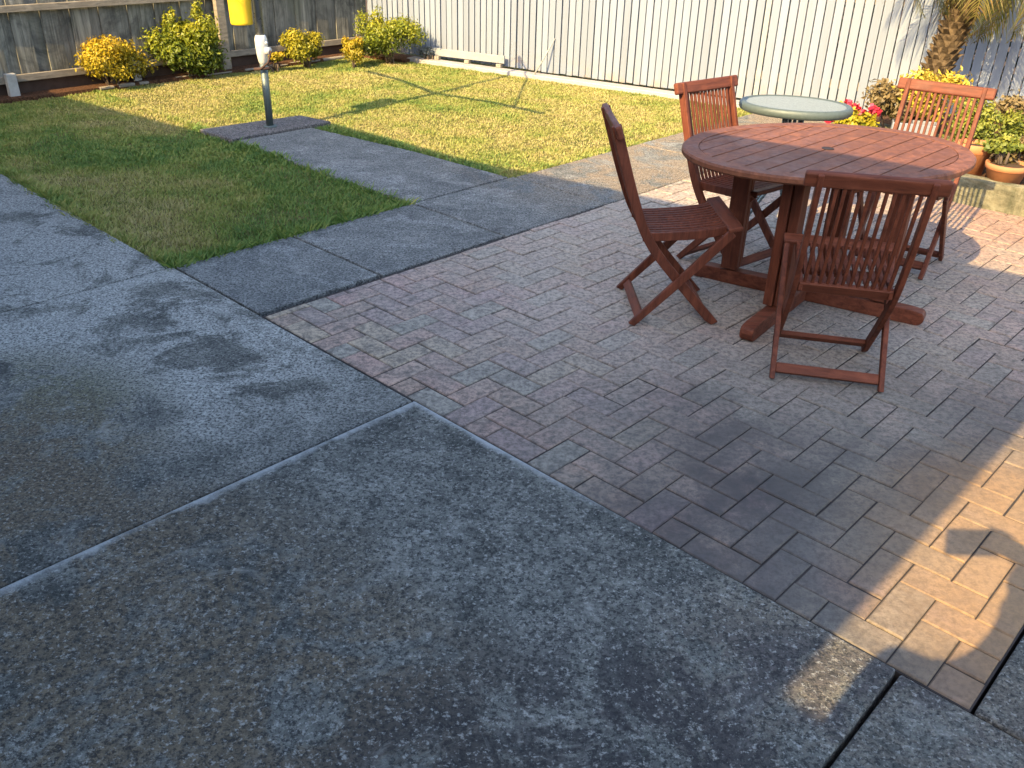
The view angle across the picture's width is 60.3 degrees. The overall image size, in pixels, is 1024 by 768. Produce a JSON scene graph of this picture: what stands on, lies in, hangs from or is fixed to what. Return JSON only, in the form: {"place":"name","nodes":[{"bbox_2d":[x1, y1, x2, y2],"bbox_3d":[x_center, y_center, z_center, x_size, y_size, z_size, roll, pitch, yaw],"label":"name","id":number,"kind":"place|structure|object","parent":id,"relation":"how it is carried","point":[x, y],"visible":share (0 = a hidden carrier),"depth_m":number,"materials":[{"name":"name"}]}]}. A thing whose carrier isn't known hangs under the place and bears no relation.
{"place":"outdoors","nodes":[
{"label":"outdoors","id":0,"kind":"place"},
{"bbox_2d":[0,51,419,103],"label":"garden bed","id":1,"kind":"object","parent":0,"point":[61,92],"visible":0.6,"depth_m":8.50,"materials":[{"name":"brown soil"}]},
{"bbox_2d":[69,34,157,84],"bbox_3d":[-3.681,-2.975,8.159,0.789,0.492,0.664,-19,35,-33],"label":"shrub","id":2,"kind":"object","parent":1,"relation":"on","point":[101,53],"visible":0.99,"depth_m":8.04,"materials":[{"name":"yellow plant"}]},
{"bbox_2d":[0,0,366,96],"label":"timber fence","id":3,"kind":"object","parent":1,"relation":"on","point":[41,41],"visible":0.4,"depth_m":8.21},
{"bbox_2d":[137,0,230,78],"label":"shrub","id":4,"kind":"object","parent":1,"relation":"on","point":[193,45],"visible":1,"depth_m":8.48,"materials":[{"name":"green plant"}]},
{"bbox_2d":[352,5,428,63],"bbox_3d":[-1.322,-3.801,9.620,0.857,0.626,0.767,1,29,0],"label":"shrub","id":5,"kind":"object","parent":1,"relation":"on","point":[382,39],"visible":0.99,"depth_m":9.51,"materials":[{"name":"green plant"}]},
{"bbox_2d":[0,49,837,269],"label":"lawn base","id":6,"kind":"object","parent":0,"point":[482,128],"visible":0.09,"depth_m":6.61,"materials":[{"name":"green plant"}]},
{"bbox_2d":[100,56,344,89],"bbox_3d":[-2.729,-3.274,9.165,0.066,0.030,3.205,25,37,36],"label":"bed edging","id":7,"kind":"object","parent":6,"relation":"on","point":[147,82],"visible":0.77,"depth_m":8.76,"materials":[{"name":"grey concrete"}]},
{"bbox_2d":[200,115,330,142],"bbox_3d":[-1.936,-2.005,6.976,0.429,0.088,0.918,26,37,37],"label":"clothesline pad","id":8,"kind":"object","parent":6,"relation":"on","point":[238,132],"visible":0.6,"depth_m":6.86,"materials":[{"name":"concrete"}]},
{"bbox_2d":[252,0,276,127],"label":"clothesline","id":9,"kind":"object","parent":8,"relation":"on","point":[263,50],"visible":0.99,"depth_m":6.63,"materials":[{"name":"metal"}]},
{"bbox_2d":[227,0,252,25],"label":"peg basket","id":10,"kind":"object","parent":9,"relation":"hanging from","point":[240,13],"visible":1,"depth_m":6.45,"materials":[{"name":"yellow plastic"}]},
{"bbox_2d":[268,52,284,71],"bbox_3d":[-2.459,-3.341,9.145,0.216,0.230,0.202,-16,34,-29],"label":"shrub","id":11,"kind":"object","parent":6,"relation":"on","point":[278,57],"visible":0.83,"depth_m":9.10,"materials":[{"name":"yellow plant"}]},
{"bbox_2d":[277,25,324,67],"bbox_3d":[-2.241,-3.562,9.323,0.418,0.455,0.497,14,32,22],"label":"shrub","id":12,"kind":"object","parent":6,"relation":"on","point":[302,48],"visible":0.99,"depth_m":9.23,"materials":[{"name":"yellow plant"}]},
{"bbox_2d":[339,36,366,67],"bbox_3d":[-1.681,-3.551,9.448,0.232,0.332,0.313,-25,38,-38],"label":"shrub","id":13,"kind":"object","parent":6,"relation":"on","point":[351,49],"visible":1,"depth_m":9.40,"materials":[{"name":"yellow plant"}]},
{"bbox_2d":[407,56,739,107],"bbox_3d":[2.148,-2.565,8.142,7.850,0.070,0.150,18,33,28],"label":"mow strip","id":14,"kind":"object","parent":6,"relation":"on","point":[580,82],"visible":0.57,"depth_m":9.03,"materials":[{"name":"grey concrete"}]},
{"bbox_2d":[416,46,433,59],"bbox_3d":[-0.952,-3.678,9.854,0.233,0.201,0.164,26,37,37],"label":"dry plant","id":15,"kind":"object","parent":14,"relation":"on","point":[428,51],"visible":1,"depth_m":9.81,"materials":[{"name":"grey plant"}]},
{"bbox_2d":[432,47,504,67],"bbox_3d":[-0.486,-3.562,9.612,0.961,0.126,0.051,18,33,27],"label":"plank","id":16,"kind":"object","parent":14,"relation":"on","point":[466,55],"visible":1,"depth_m":9.59,"materials":[{"name":"white paint"}]},
{"bbox_2d":[533,38,554,74],"bbox_3d":[0.332,-3.370,9.088,0.234,0.359,0.018,-9,31,-19],"label":"stick","id":17,"kind":"object","parent":14,"relation":"on","point":[544,57],"visible":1,"depth_m":9.09,"materials":[{"name":"beige wood"}]},
{"bbox_2d":[177,114,830,316],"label":"path","id":18,"kind":"structure","parent":0,"point":[457,208],"depth_m":5.26,"materials":[{"name":"concrete"}]},
{"bbox_2d":[0,174,1023,767],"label":"driveway","id":19,"kind":"structure","parent":0,"point":[232,534],"depth_m":2.36,"materials":[{"name":"concrete"}]},
{"bbox_2d":[262,171,1023,714],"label":"patio","id":20,"kind":"structure","parent":0,"point":[924,449],"depth_m":3.31,"materials":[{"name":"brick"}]},
{"bbox_2d":[601,103,743,325],"bbox_3d":[0.671,-0.736,3.862,0.581,0.868,0.464,0,29,-2],"label":"folding chair","id":21,"kind":"object","parent":20,"relation":"on","point":[709,218],"visible":1,"depth_m":3.80,"materials":[{"name":"red wood"}]},
{"bbox_2d":[674,75,782,266],"bbox_3d":[1.132,-1.044,4.437,0.464,0.868,0.581,-20,36,-34],"label":"folding chair","id":22,"kind":"object","parent":20,"relation":"on","point":[720,183],"visible":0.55,"depth_m":4.44,"materials":[{"name":"red wood"}]},
{"bbox_2d":[739,94,852,233],"bbox_3d":[1.485,-1.160,4.810,0.571,0.727,0.456,1,29,0],"label":"side table","id":23,"kind":"object","parent":20,"relation":"on","point":[790,108],"visible":0.74,"depth_m":4.58,"materials":[{"name":"metal"}]},
{"bbox_2d":[681,123,976,341],"bbox_3d":[1.369,-0.716,4.015,1.285,0.716,1.008,1,29,0],"label":"dining table","id":24,"kind":"object","parent":20,"relation":"on","point":[787,155],"visible":0.88,"depth_m":3.85,"materials":[{"name":"brown wood"}]},
{"bbox_2d":[824,99,881,125],"bbox_3d":[2.486,-1.901,6.467,0.406,0.365,0.275,1,29,0],"label":"flowering plant","id":25,"kind":"object","parent":20,"relation":"on","point":[873,109],"visible":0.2,"depth_m":6.38,"materials":[{"name":"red plant"}]},
{"bbox_2d":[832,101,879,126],"bbox_3d":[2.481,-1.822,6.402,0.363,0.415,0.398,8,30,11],"label":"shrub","id":26,"kind":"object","parent":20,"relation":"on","point":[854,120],"visible":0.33,"depth_m":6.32,"materials":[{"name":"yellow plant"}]},
{"bbox_2d":[769,169,953,391],"bbox_3d":[1.264,-0.436,3.349,0.464,0.868,0.581,8,30,11],"label":"folding chair","id":27,"kind":"object","parent":20,"relation":"on","point":[932,190],"visible":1,"depth_m":3.19,"materials":[{"name":"red wood"}]},
{"bbox_2d":[847,77,996,279],"bbox_3d":[2.042,-1.042,4.477,0.464,0.868,0.581,20,34,29],"label":"folding chair","id":28,"kind":"object","parent":20,"relation":"on","point":[982,94],"visible":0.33,"depth_m":4.48,"materials":[{"name":"red wood"}]},
{"bbox_2d":[831,122,1023,216],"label":"bed wall","id":29,"kind":"structure","parent":20,"relation":"on","point":[986,193],"depth_m":5.47,"materials":[{"name":"beige concrete"}]},
{"bbox_2d":[365,0,1023,714],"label":"ground","id":30,"kind":"structure","parent":0,"point":[847,90],"depth_m":12.12,"materials":[{"name":"soil"}]},
{"bbox_2d":[367,0,1023,117],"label":"white fence","id":31,"kind":"object","parent":30,"relation":"on","point":[469,25],"visible":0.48,"depth_m":8.18,"materials":[{"name":"paint"}]},
{"bbox_2d":[866,106,1023,184],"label":"raised bed","id":32,"kind":"object","parent":30,"relation":"on","point":[886,120],"visible":0.09,"depth_m":7.01,"materials":[{"name":"brown soil"}]},
{"bbox_2d":[861,75,933,127],"bbox_3d":[2.846,-2.041,6.498,0.506,0.485,0.439,18,33,27],"label":"shrub","id":33,"kind":"object","parent":32,"relation":"on","point":[884,96],"visible":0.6,"depth_m":6.40,"materials":[{"name":"brown plant"}]},
{"bbox_2d":[890,119,936,135],"bbox_3d":[2.908,-1.826,6.402,0.300,0.150,0.152,11,31,17],"label":"trough","id":34,"kind":"object","parent":32,"relation":"on","point":[917,126],"visible":0.28,"depth_m":6.33,"materials":[{"name":"white paint"}]},
{"bbox_2d":[891,65,973,123],"bbox_3d":[3.032,-2.022,6.372,0.513,0.579,0.435,25,37,36],"label":"croton","id":35,"kind":"object","parent":32,"relation":"on","point":[928,76],"visible":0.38,"depth_m":6.30,"materials":[{"name":"yellow plant"}]},
{"bbox_2d":[882,0,1023,120],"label":"palm tree","id":36,"kind":"object","parent":32,"relation":"on","point":[961,17],"visible":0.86,"depth_m":6.42,"materials":[{"name":"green plant"}]},
{"bbox_2d":[957,138,991,175],"bbox_3d":[2.968,-1.458,5.691,0.224,0.200,0.224,1,29,0],"label":"plant pot","id":37,"kind":"object","parent":32,"relation":"on","point":[982,156],"visible":0.45,"depth_m":5.61,"materials":[{"name":"ceramic"}]},
{"bbox_2d":[942,97,1023,157],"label":"shrub","id":38,"kind":"object","parent":32,"relation":"on","point":[985,129],"visible":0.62,"depth_m":5.73,"materials":[{"name":"green plant"}]},
{"bbox_2d":[985,158,1023,183],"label":"plant pot","id":39,"kind":"object","parent":32,"relation":"on","point":[1009,172],"visible":0.84,"depth_m":5.44,"materials":[{"name":"ceramic"}]},
{"bbox_2d":[982,133,1023,164],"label":"potted geranium","id":40,"kind":"object","parent":39,"relation":"in","point":[1008,144],"visible":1,"depth_m":5.43,"materials":[{"name":"green plant"}]},
{"bbox_2d":[990,136,1023,163],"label":"potted plant","id":41,"kind":"object","parent":32,"relation":"on","point":[1012,158],"visible":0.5,"depth_m":5.52,"materials":[{"name":"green plant"}]},
{"bbox_2d":[992,88,1023,135],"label":"shrub","id":42,"kind":"object","parent":32,"relation":"on","point":[1015,102],"visible":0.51,"depth_m":5.96,"materials":[{"name":"brown plant"}]},
{"bbox_2d":[974,635,1023,742],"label":"side path","id":43,"kind":"structure","parent":0,"point":[1001,706],"depth_m":2.10,"materials":[{"name":"concrete"}]}
]}

